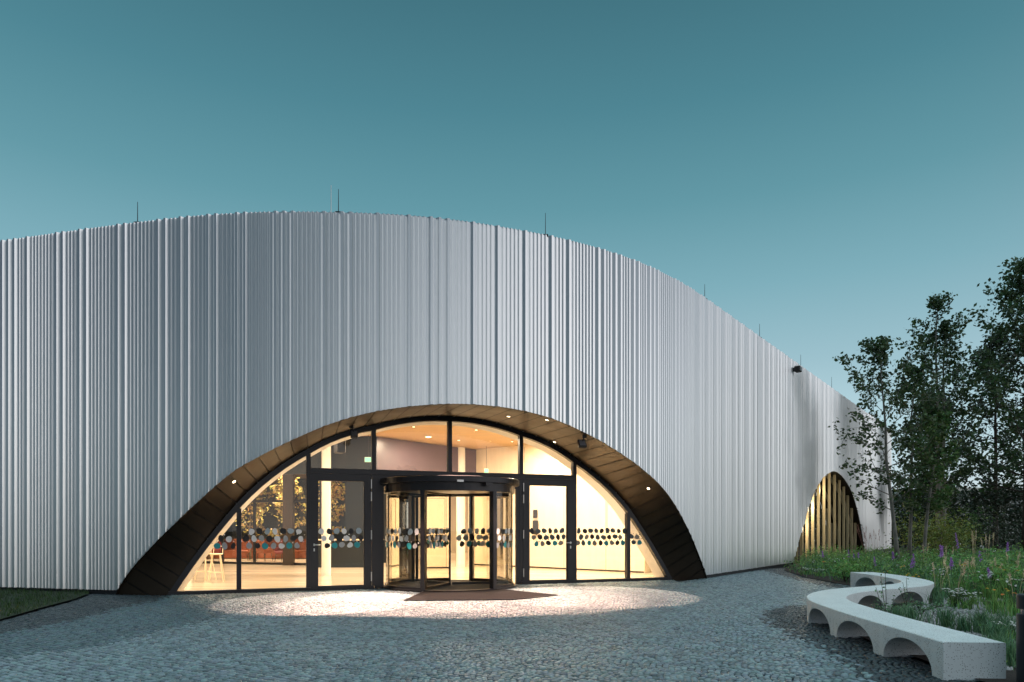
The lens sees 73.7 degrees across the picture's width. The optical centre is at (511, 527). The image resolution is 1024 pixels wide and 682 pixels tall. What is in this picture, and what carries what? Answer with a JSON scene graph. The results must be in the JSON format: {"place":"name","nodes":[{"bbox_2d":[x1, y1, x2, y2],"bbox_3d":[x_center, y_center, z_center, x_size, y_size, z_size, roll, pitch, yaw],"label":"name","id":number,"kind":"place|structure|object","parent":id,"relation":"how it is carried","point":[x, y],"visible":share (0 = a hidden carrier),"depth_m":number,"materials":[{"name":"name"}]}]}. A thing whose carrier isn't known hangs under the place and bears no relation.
{"place":"outdoors","nodes":[
{"label":"outdoors","id":0,"kind":"place"},
{"bbox_2d":[0,587,88,618],"bbox_3d":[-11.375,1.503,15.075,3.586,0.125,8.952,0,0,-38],"label":"lawn grass","id":1,"kind":"structure","parent":0,"point":[17,604],"depth_m":14.83,"materials":[{"name":"green plant"}]},
{"bbox_2d":[0,591,356,658],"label":"paving band","id":2,"kind":"object","parent":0,"point":[139,620],"visible":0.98,"depth_m":11.79,"materials":[{"name":"grey stone"}]},
{"bbox_2d":[0,563,984,681],"bbox_3d":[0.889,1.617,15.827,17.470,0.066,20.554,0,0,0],"label":"paving","id":3,"kind":"structure","parent":0,"point":[594,632],"depth_m":9.49,"materials":[{"name":"stone"}]},
{"bbox_2d":[404,589,557,600],"bbox_3d":[-0.646,1.587,16.490,3.458,0.018,3.114,0,0,0],"label":"door mat","id":4,"kind":"object","parent":3,"relation":"on","point":[502,594],"depth_m":15.95,"materials":[{"name":"fabric"}]},
{"bbox_2d":[807,572,1005,680],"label":"arched bench","id":5,"kind":"object","parent":3,"relation":"on","point":[951,654],"visible":0.96,"depth_m":8.67,"materials":[{"name":"concrete"}]},
{"bbox_2d":[0,0,1023,488],"label":"sky","id":6,"kind":"structure","parent":0,"point":[822,170],"materials":[{"name":"teal"}]},
{"bbox_2d":[785,542,1020,681],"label":"soil","id":7,"kind":"structure","parent":0,"point":[1010,675],"depth_m":16.44,"materials":[{"name":"black soil"}]},
{"bbox_2d":[823,558,873,580],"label":"leafy perennial","id":8,"kind":"object","parent":7,"relation":"on","point":[849,569],"visible":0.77,"depth_m":20.07,"materials":[{"name":"green plant"}]},
{"bbox_2d":[831,552,887,571],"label":"leafy perennial","id":9,"kind":"object","parent":7,"relation":"on","point":[852,561],"visible":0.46,"depth_m":22.32,"materials":[{"name":"green plant"}]},
{"bbox_2d":[857,525,882,554],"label":"pink grass","id":10,"kind":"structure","parent":7,"relation":"on","point":[864,533],"depth_m":33.54,"materials":[{"name":"plant"}]},
{"bbox_2d":[875,567,894,612],"bbox_3d":[5.874,1.101,10.769,0.291,0.961,0.242,0,0,23],"label":"sapling","id":11,"kind":"object","parent":7,"relation":"on","point":[885,608],"visible":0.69,"depth_m":10.75,"materials":[{"name":"green plant"}]},
{"bbox_2d":[828,335,951,561],"bbox_3d":[15.434,-3.160,28.124,4.427,9.544,4.932,0,0,25],"label":"slim tree","id":12,"kind":"object","parent":7,"relation":"on","point":[881,344],"visible":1,"depth_m":27.93,"materials":[{"name":"green plant"}]},
{"bbox_2d":[870,601,918,613],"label":"bush","id":13,"kind":"object","parent":7,"relation":"on","point":[879,606],"visible":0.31,"depth_m":12.42,"materials":[{"name":"green plant"}]},
{"bbox_2d":[883,603,907,616],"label":"grass tuft","id":14,"kind":"object","parent":7,"relation":"on","point":[897,611],"visible":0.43,"depth_m":11.71,"materials":[{"name":"green plant"}]},
{"bbox_2d":[784,541,1023,661],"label":"undergrowth","id":15,"kind":"object","parent":7,"relation":"on","point":[915,558],"visible":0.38,"depth_m":22.89,"materials":[{"name":"green plant"}]},
{"bbox_2d":[898,576,913,606],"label":"sapling","id":16,"kind":"object","parent":7,"relation":"on","point":[905,594],"visible":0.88,"depth_m":13.19,"materials":[{"name":"green plant"}]},
{"bbox_2d":[789,542,1023,597],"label":"ground cover","id":17,"kind":"object","parent":7,"relation":"on","point":[889,568],"visible":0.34,"depth_m":22.19,"materials":[{"name":"green plant"}]},
{"bbox_2d":[894,602,931,621],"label":"grass tuft","id":18,"kind":"object","parent":7,"relation":"on","point":[912,613],"visible":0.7,"depth_m":11.40,"materials":[{"name":"green plant"}]},
{"bbox_2d":[872,360,954,560],"bbox_3d":[16.983,-2.775,29.191,3.054,8.754,3.055,0,0,-20],"label":"slim tree","id":19,"kind":"object","parent":7,"relation":"on","point":[917,377],"visible":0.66,"depth_m":29.02,"materials":[{"name":"green plant"}]},
{"bbox_2d":[813,540,1023,576],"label":"scattered blossom","id":20,"kind":"object","parent":7,"relation":"on","point":[929,564],"visible":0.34,"depth_m":24.59,"materials":[{"name":"white plant"}]},
{"bbox_2d":[917,544,930,578],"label":"feather grass","id":21,"kind":"object","parent":7,"relation":"on","point":[926,559],"depth_m":20.95,"materials":[{"name":"plant"}]},
{"bbox_2d":[894,405,961,558],"bbox_3d":[17.644,-1.792,28.554,2.897,6.803,2.426,0,0,0],"label":"slim tree","id":22,"kind":"object","parent":7,"relation":"on","point":[944,493],"visible":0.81,"depth_m":28.47,"materials":[{"name":"green plant"}]},
{"bbox_2d":[899,545,956,569],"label":"leafy perennial","id":23,"kind":"object","parent":7,"relation":"on","point":[932,559],"visible":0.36,"depth_m":23.99,"materials":[{"name":"green plant"}]},
{"bbox_2d":[902,598,960,611],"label":"bush","id":24,"kind":"object","parent":7,"relation":"on","point":[931,607],"visible":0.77,"depth_m":12.83,"materials":[{"name":"green plant"}]},
{"bbox_2d":[884,504,981,551],"bbox_3d":[23.049,-0.105,38.212,4.523,3.404,5.202,0,0,-40],"label":"shrub","id":25,"kind":"object","parent":7,"relation":"on","point":[920,530],"visible":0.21,"depth_m":38.00,"materials":[{"name":"green plant"}]},
{"bbox_2d":[888,506,978,554],"bbox_3d":[20.479,0.272,33.065,4.158,2.644,4.357,0,0,-20],"label":"shrub","id":26,"kind":"object","parent":7,"relation":"on","point":[928,536],"visible":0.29,"depth_m":32.64,"materials":[{"name":"green plant"}]},
{"bbox_2d":[922,591,944,606],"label":"grass tuft","id":27,"kind":"object","parent":7,"relation":"on","point":[937,598],"visible":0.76,"depth_m":13.78,"materials":[{"name":"green plant"}]},
{"bbox_2d":[884,503,987,558],"bbox_3d":[19.580,0.135,31.751,2.964,2.915,4.479,0,0,-21],"label":"shrub","id":28,"kind":"object","parent":7,"relation":"on","point":[958,534],"visible":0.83,"depth_m":30.99,"materials":[{"name":"green plant"}]},
{"bbox_2d":[929,545,945,579],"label":"purple flower","id":29,"kind":"object","parent":7,"relation":"on","point":[940,567],"visible":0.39,"depth_m":17.97,"materials":[{"name":"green plant"}]},
{"bbox_2d":[897,391,979,547],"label":"dark tree","id":30,"kind":"object","parent":7,"relation":"on","point":[964,480],"visible":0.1,"depth_m":44.69,"materials":[{"name":"green plant"}]},
{"bbox_2d":[929,568,949,593],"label":"white flower","id":31,"kind":"object","parent":7,"relation":"on","point":[939,581],"visible":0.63,"depth_m":15.95,"materials":[{"name":"green plant"}]},
{"bbox_2d":[930,556,949,598],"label":"feather grass","id":32,"kind":"object","parent":7,"relation":"on","point":[936,587],"depth_m":15.20,"materials":[{"name":"plant"}]},
{"bbox_2d":[889,290,995,547],"bbox_3d":[21.193,-5.179,34.168,4.940,13.560,4.670,0,0,0],"label":"tall tree","id":33,"kind":"object","parent":7,"relation":"on","point":[945,331],"visible":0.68,"depth_m":33.80,"materials":[{"name":"green plant"}]},
{"bbox_2d":[925,600,964,628],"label":"grass tuft","id":34,"kind":"object","parent":7,"relation":"on","point":[942,620],"visible":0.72,"depth_m":10.72,"materials":[{"name":"green plant"}]},
{"bbox_2d":[938,545,953,587],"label":"purple flower","id":35,"kind":"object","parent":7,"relation":"on","point":[941,548],"visible":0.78,"depth_m":17.49,"materials":[{"name":"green plant"}]},
{"bbox_2d":[882,597,1015,669],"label":"grass","id":36,"kind":"structure","parent":7,"relation":"on","point":[957,610],"depth_m":12.51,"materials":[{"name":"green plant"}]},
{"bbox_2d":[945,557,954,592],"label":"purple flower","id":37,"kind":"object","parent":7,"relation":"on","point":[951,564],"visible":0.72,"depth_m":15.93,"materials":[{"name":"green plant"}]},
{"bbox_2d":[939,559,965,599],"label":"feather grass","id":38,"kind":"object","parent":7,"relation":"on","point":[964,571],"depth_m":14.57,"materials":[{"name":"plant"}]},
{"bbox_2d":[903,497,1004,551],"bbox_3d":[22.563,0.041,34.743,4.048,3.134,4.113,0,0,0],"label":"shrub","id":39,"kind":"object","parent":7,"relation":"on","point":[970,521],"visible":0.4,"depth_m":34.42,"materials":[{"name":"green plant"}]},
{"bbox_2d":[939,587,969,608],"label":"white flower","id":40,"kind":"object","parent":7,"relation":"on","point":[955,600],"visible":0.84,"depth_m":13.39,"materials":[{"name":"green plant"}]},
{"bbox_2d":[938,611,974,631],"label":"grass tuft","id":41,"kind":"object","parent":7,"relation":"on","point":[960,626],"visible":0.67,"depth_m":10.39,"materials":[{"name":"green plant"}]},
{"bbox_2d":[892,479,1022,547],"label":"hedge","id":42,"kind":"object","parent":7,"relation":"on","point":[972,506],"visible":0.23,"depth_m":52.80,"materials":[{"name":"green plant"}]},
{"bbox_2d":[949,563,973,597],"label":"yellow flower","id":43,"kind":"object","parent":7,"relation":"on","point":[964,586],"visible":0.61,"depth_m":15.44,"materials":[{"name":"green plant"}]},
{"bbox_2d":[950,558,974,584],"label":"feather grass","id":44,"kind":"object","parent":7,"relation":"on","point":[964,568],"depth_m":16.48,"materials":[{"name":"plant"}]},
{"bbox_2d":[951,591,980,609],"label":"white flower","id":45,"kind":"object","parent":7,"relation":"on","point":[968,603],"visible":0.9,"depth_m":13.17,"materials":[{"name":"green plant"}]},
{"bbox_2d":[960,592,984,604],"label":"grass tuft","id":46,"kind":"object","parent":7,"relation":"on","point":[976,600],"visible":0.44,"depth_m":13.88,"materials":[{"name":"green plant"}]},
{"bbox_2d":[968,530,978,563],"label":"feather grass","id":47,"kind":"object","parent":7,"relation":"on","point":[973,542],"depth_m":24.00,"materials":[{"name":"plant"}]},
{"bbox_2d":[965,557,982,595],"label":"feather grass","id":48,"kind":"object","parent":7,"relation":"on","point":[972,561],"depth_m":16.10,"materials":[{"name":"plant"}]},
{"bbox_2d":[946,504,1016,552],"bbox_3d":[25.299,0.150,37.236,4.619,2.889,5.800,0,0,0],"label":"shrub","id":49,"kind":"object","parent":7,"relation":"on","point":[989,527],"visible":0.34,"depth_m":36.90,"materials":[{"name":"green plant"}]},
{"bbox_2d":[942,257,1023,549],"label":"dark tree","id":50,"kind":"object","parent":7,"relation":"on","point":[1011,296],"visible":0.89,"depth_m":34.08,"materials":[{"name":"green plant"}]},
{"bbox_2d":[959,604,1008,634],"bbox_3d":[6.990,1.337,10.140,0.800,0.486,0.884,0,0,0],"label":"grass tuft","id":51,"kind":"object","parent":7,"relation":"on","point":[982,618],"visible":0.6,"depth_m":10.14,"materials":[{"name":"green plant"}]},
{"bbox_2d":[944,330,1023,552],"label":"dark tree","id":52,"kind":"object","parent":7,"relation":"on","point":[995,501],"visible":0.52,"depth_m":43.30,"materials":[{"name":"green plant"}]},
{"bbox_2d":[952,558,1020,594],"bbox_3d":[10.885,1.127,15.505,1.224,0.934,1.386,0,0,-25],"label":"leafy perennial","id":53,"kind":"object","parent":7,"relation":"on","point":[998,574],"visible":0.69,"depth_m":15.41,"materials":[{"name":"green plant"}]},
{"bbox_2d":[973,571,1005,601],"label":"white flower","id":54,"kind":"object","parent":7,"relation":"on","point":[985,593],"visible":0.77,"depth_m":14.52,"materials":[{"name":"green plant"}]},
{"bbox_2d":[957,548,1023,580],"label":"leafy perennial","id":55,"kind":"object","parent":7,"relation":"on","point":[969,560],"visible":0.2,"depth_m":18.98,"materials":[{"name":"green plant"}]},
{"bbox_2d":[963,505,1021,550],"bbox_3d":[28.529,0.132,38.870,6.724,2.928,5.168,0,0,-32],"label":"shrub","id":56,"kind":"object","parent":7,"relation":"on","point":[1017,532],"visible":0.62,"depth_m":39.03,"materials":[{"name":"green plant"}]},
{"bbox_2d":[980,596,1005,608],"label":"grass tuft","id":57,"kind":"object","parent":7,"relation":"on","point":[985,603],"visible":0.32,"depth_m":13.20,"materials":[{"name":"green plant"}]},
{"bbox_2d":[971,613,1015,641],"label":"grass tuft","id":58,"kind":"object","parent":7,"relation":"on","point":[999,629],"visible":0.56,"depth_m":9.16,"materials":[{"name":"green plant"}]},
{"bbox_2d":[987,567,1001,598],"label":"purple flower","id":59,"kind":"object","parent":7,"relation":"on","point":[988,570],"visible":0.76,"depth_m":14.67,"materials":[{"name":"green plant"}]},
{"bbox_2d":[982,588,1008,614],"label":"yellow flower","id":60,"kind":"object","parent":7,"relation":"on","point":[997,603],"visible":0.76,"depth_m":12.37,"materials":[{"name":"green plant"}]},
{"bbox_2d":[981,626,1015,646],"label":"grass tuft","id":61,"kind":"object","parent":7,"relation":"on","point":[997,639],"visible":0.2,"depth_m":8.40,"materials":[{"name":"green plant"}]},
{"bbox_2d":[980,606,1019,630],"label":"grass tuft","id":62,"kind":"object","parent":7,"relation":"on","point":[1000,618],"visible":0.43,"depth_m":9.90,"materials":[{"name":"green plant"}]},
{"bbox_2d":[985,633,1015,670],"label":"grass tuft","id":63,"kind":"object","parent":7,"relation":"on","point":[1011,654],"visible":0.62,"depth_m":7.75,"materials":[{"name":"green plant"}]},
{"bbox_2d":[982,557,1019,593],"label":"feather grass","id":64,"kind":"object","parent":7,"relation":"on","point":[995,564],"depth_m":15.54,"materials":[{"name":"plant"}]},
{"bbox_2d":[984,541,1023,565],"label":"leafy perennial","id":65,"kind":"object","parent":7,"relation":"on","point":[1005,556],"visible":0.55,"depth_m":22.65,"materials":[{"name":"green plant"}]},
{"bbox_2d":[992,569,1017,598],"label":"yellow flower","id":66,"kind":"object","parent":7,"relation":"on","point":[1004,585],"visible":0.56,"depth_m":15.00,"materials":[{"name":"green plant"}]},
{"bbox_2d":[998,595,1015,606],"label":"grass tuft","id":67,"kind":"object","parent":7,"relation":"on","point":[1009,601],"visible":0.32,"depth_m":13.20,"materials":[{"name":"green plant"}]},
{"bbox_2d":[998,621,1015,640],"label":"white flower","id":68,"kind":"object","parent":7,"relation":"on","point":[1014,630],"visible":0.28,"depth_m":9.57,"materials":[{"name":"green plant"}]},
{"bbox_2d":[995,590,1019,616],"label":"yellow flower","id":69,"kind":"object","parent":7,"relation":"on","point":[1013,608],"visible":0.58,"depth_m":12.00,"materials":[{"name":"green plant"}]},
{"bbox_2d":[992,579,1023,604],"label":"white flower","id":70,"kind":"object","parent":7,"relation":"on","point":[1009,594],"visible":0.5,"depth_m":13.58,"materials":[{"name":"green plant"}]},
{"bbox_2d":[994,560,1023,592],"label":"leafy perennial","id":71,"kind":"object","parent":7,"relation":"on","point":[1018,572],"visible":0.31,"depth_m":16.48,"materials":[{"name":"green plant"}]},
{"bbox_2d":[1006,552,1021,591],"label":"feather grass","id":72,"kind":"object","parent":7,"relation":"on","point":[1017,561],"depth_m":17.02,"materials":[{"name":"plant"}]},
{"bbox_2d":[1016,593,1023,681],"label":"bollard light","id":73,"kind":"object","parent":7,"relation":"on","point":[1020,641],"visible":1,"depth_m":6.99,"materials":[{"name":"grey metal"}]},
{"bbox_2d":[1005,569,1023,605],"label":"feather grass","id":74,"kind":"object","parent":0,"point":[1008,574],"depth_m":13.24,"materials":[{"name":"plant"}]},
{"label":"ground","id":75,"kind":"structure","parent":0,"visible":0},
{"bbox_2d":[0,211,891,595],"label":"curved building","id":76,"kind":"structure","parent":75,"relation":"on","point":[164,383],"depth_m":16.98,"materials":[{"name":"silver metal"}]},
{"bbox_2d":[194,547,216,580],"bbox_3d":[-9.250,1.046,20.600,0.447,1.074,0.452,0,0,23],"label":"bar stool","id":77,"kind":"object","parent":76,"relation":"on","point":[205,571],"visible":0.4,"depth_m":20.48,"materials":[{"name":"beige wood"}]},
{"bbox_2d":[204,541,220,560],"bbox_3d":[-14.293,1.081,32.613,0.650,1.002,0.570,0,0,29],"label":"lounge chair","id":78,"kind":"object","parent":76,"relation":"on","point":[217,550],"visible":0.23,"depth_m":32.54,"materials":[{"name":"fabric"}]},
{"bbox_2d":[207,546,224,581],"bbox_3d":[-8.750,1.046,20.200,0.448,1.074,0.452,0,0,-17],"label":"bar stool","id":79,"kind":"object","parent":76,"relation":"on","point":[221,564],"visible":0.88,"depth_m":20.12,"materials":[{"name":"beige wood"}]},
{"bbox_2d":[211,534,235,549],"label":"decals","id":80,"kind":"structure","parent":76,"relation":"in","point":[220,538],"depth_m":16.73,"materials":[{"name":"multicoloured plastic"}]},
{"bbox_2d":[235,540,250,559],"bbox_3d":[-13.003,1.081,33.015,0.650,1.002,0.570,0,0,-11],"label":"lounge chair","id":81,"kind":"object","parent":76,"relation":"on","point":[244,549],"visible":0.45,"depth_m":33.18,"materials":[{"name":"orange fabric"}]},
{"bbox_2d":[234,489,276,558],"bbox_3d":[-13.169,-0.535,34.608,2.223,4.272,2.125,0,0,0],"label":"indoor tree","id":82,"kind":"object","parent":76,"relation":"on","point":[259,508],"visible":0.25,"depth_m":34.39,"materials":[{"name":"yellow plant"}]},
{"bbox_2d":[206,539,305,557],"bbox_3d":[-12.500,1.067,35.300,10.000,0.985,1.000,0,0,0],"label":"banquette","id":83,"kind":"object","parent":76,"relation":"on","point":[230,552],"visible":0.08,"depth_m":34.80,"materials":[{"name":"orange fabric"}]},
{"bbox_2d":[197,481,321,564],"bbox_3d":[-12.750,-0.670,30.100,10.042,4.500,0.100,0,0,18],"label":"glass partition","id":84,"kind":"object","parent":76,"relation":"on","point":[254,501],"visible":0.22,"depth_m":29.54,"materials":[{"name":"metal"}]},
{"bbox_2d":[256,540,272,560],"bbox_3d":[-11.708,1.081,32.287,0.650,1.002,0.570,0,0,31],"label":"lounge chair","id":85,"kind":"object","parent":76,"relation":"on","point":[264,551],"visible":0.77,"depth_m":32.08,"materials":[{"name":"orange fabric"}]},
{"bbox_2d":[241,528,304,548],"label":"decals","id":86,"kind":"structure","parent":76,"relation":"in","point":[251,531],"depth_m":17.12,"materials":[{"name":"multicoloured plastic"}]},
{"bbox_2d":[274,540,282,561],"bbox_3d":[-10.596,1.081,31.614,0.650,1.002,0.570,0,0,17],"label":"lounge chair","id":87,"kind":"object","parent":76,"relation":"on","point":[277,550],"visible":0.38,"depth_m":31.51,"materials":[{"name":"fabric"}]},
{"bbox_2d":[264,475,305,536],"bbox_3d":[-11.272,-0.617,34.016,2.016,4.436,2.499,0,0,22],"label":"indoor tree","id":88,"kind":"object","parent":76,"relation":"on","point":[280,490],"visible":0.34,"depth_m":34.05,"materials":[{"name":"yellow plant"}]},
{"bbox_2d":[318,481,344,534],"bbox_3d":[-8.782,-0.677,33.616,2.453,4.556,2.170,0,0,0],"label":"indoor tree","id":89,"kind":"object","parent":76,"relation":"on","point":[333,495],"visible":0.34,"depth_m":33.55,"materials":[{"name":"brown plant"}]},
{"bbox_2d":[334,440,345,453],"bbox_3d":[-5.050,-2.745,20.000,0.260,1.110,0.400,0,0,-29],"label":"interior spotlight","id":90,"kind":"object","parent":76,"relation":"hanging from","point":[340,448],"visible":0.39,"depth_m":19.84,"materials":[{"name":"black plastic"}]},
{"bbox_2d":[335,483,344,514],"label":"indoor tree","id":91,"kind":"object","parent":76,"relation":"on","point":[337,486],"visible":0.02,"depth_m":32.47,"materials":[{"name":"brown plant"}]},
{"bbox_2d":[318,539,362,566],"bbox_3d":[-6.550,1.017,27.570,2.620,1.126,0.820,0,0,0],"label":"reception counter","id":92,"kind":"object","parent":76,"relation":"on","point":[346,556],"visible":0.31,"depth_m":27.25,"materials":[{"name":"beige wood"}]},
{"bbox_2d":[311,473,371,589],"bbox_3d":[-4.388,0.087,17.611,1.545,2.965,0.221,0,0,-20],"label":"entrance door","id":93,"kind":"structure","parent":76,"relation":"in","point":[366,479],"depth_m":17.67,"materials":[{"name":"metal"}]},
{"bbox_2d":[349,425,357,437],"bbox_3d":[-3.956,-2.399,17.049,0.208,0.334,0.179,0,0,-14],"label":"floodlight","id":94,"kind":"object","parent":76,"relation":"attached to","point":[353,433],"visible":0.98,"depth_m":17.00,"materials":[{"name":"black metal"}]},
{"bbox_2d":[365,457,370,461],"bbox_3d":[-4.908,-2.768,23.293,0.240,1.045,0.075,0,0,0],"label":"exit sign","id":95,"kind":"object","parent":76,"relation":"hanging from","point":[367,459],"visible":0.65,"depth_m":23.25,"materials":[{"name":"white paint"}]},
{"bbox_2d":[380,475,518,591],"bbox_3d":[-1.700,0.155,18.660,3.800,2.910,3.800,0,0,0],"label":"revolving door","id":96,"kind":"structure","parent":76,"relation":"in","point":[418,507],"depth_m":18.19,"materials":[{"name":"metal"}]},
{"bbox_2d":[484,446,488,472],"bbox_3d":[-1.031,-2.752,27.492,0.180,1.077,0.075,0,0,0],"label":"exit sign","id":97,"kind":"object","parent":76,"relation":"hanging from","point":[486,469],"visible":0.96,"depth_m":27.47,"materials":[{"name":"white paint"}]},
{"bbox_2d":[533,510,537,533],"bbox_3d":[0.913,-0.228,26.655,0.250,0.965,0.105,0,0,39],"label":"sign","id":98,"kind":"object","parent":76,"relation":"attached to","point":[535,522],"depth_m":26.62,"materials":[{"name":"black plastic"}]},
{"bbox_2d":[523,479,572,582],"bbox_3d":[1.046,0.087,19.587,1.579,2.965,0.221,0,0,-20],"label":"entrance door","id":99,"kind":"structure","parent":76,"relation":"in","point":[527,483],"depth_m":19.61,"materials":[{"name":"metal"}]},
{"bbox_2d":[577,435,586,447],"bbox_3d":[1.831,-2.240,17.773,0.232,0.345,0.198,0,0,-14],"label":"floodlight","id":100,"kind":"object","parent":76,"relation":"attached to","point":[581,443],"visible":1,"depth_m":17.73,"materials":[{"name":"black metal"}]},
{"bbox_2d":[577,528,625,545],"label":"decal","id":101,"kind":"structure","parent":76,"relation":"in","point":[590,530],"depth_m":20.25,"materials":[{"name":"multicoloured plastic"}]},
{"bbox_2d":[630,533,641,544],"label":"decal","id":102,"kind":"structure","parent":76,"relation":"in","point":[633,541],"depth_m":20.66,"materials":[{"name":"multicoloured plastic"}]},
{"bbox_2d":[793,365,801,372],"bbox_3d":[12.259,-6.820,29.349,0.327,0.240,0.340,0,0,37],"label":"floodlight","id":103,"kind":"object","parent":76,"relation":"attached to","point":[797,369],"visible":1,"depth_m":29.23,"materials":[{"name":"black metal"}]},
{"bbox_2d":[792,471,864,563],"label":"arched window","id":104,"kind":"structure","parent":76,"relation":"in","point":[832,517],"depth_m":37.70,"materials":[{"name":"brown metal"}]},
{"bbox_2d":[892,488,1022,539],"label":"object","id":105,"kind":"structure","parent":75,"relation":"on","point":[959,489],"depth_m":90.00,"materials":[{"name":"green plant"}]}
]}

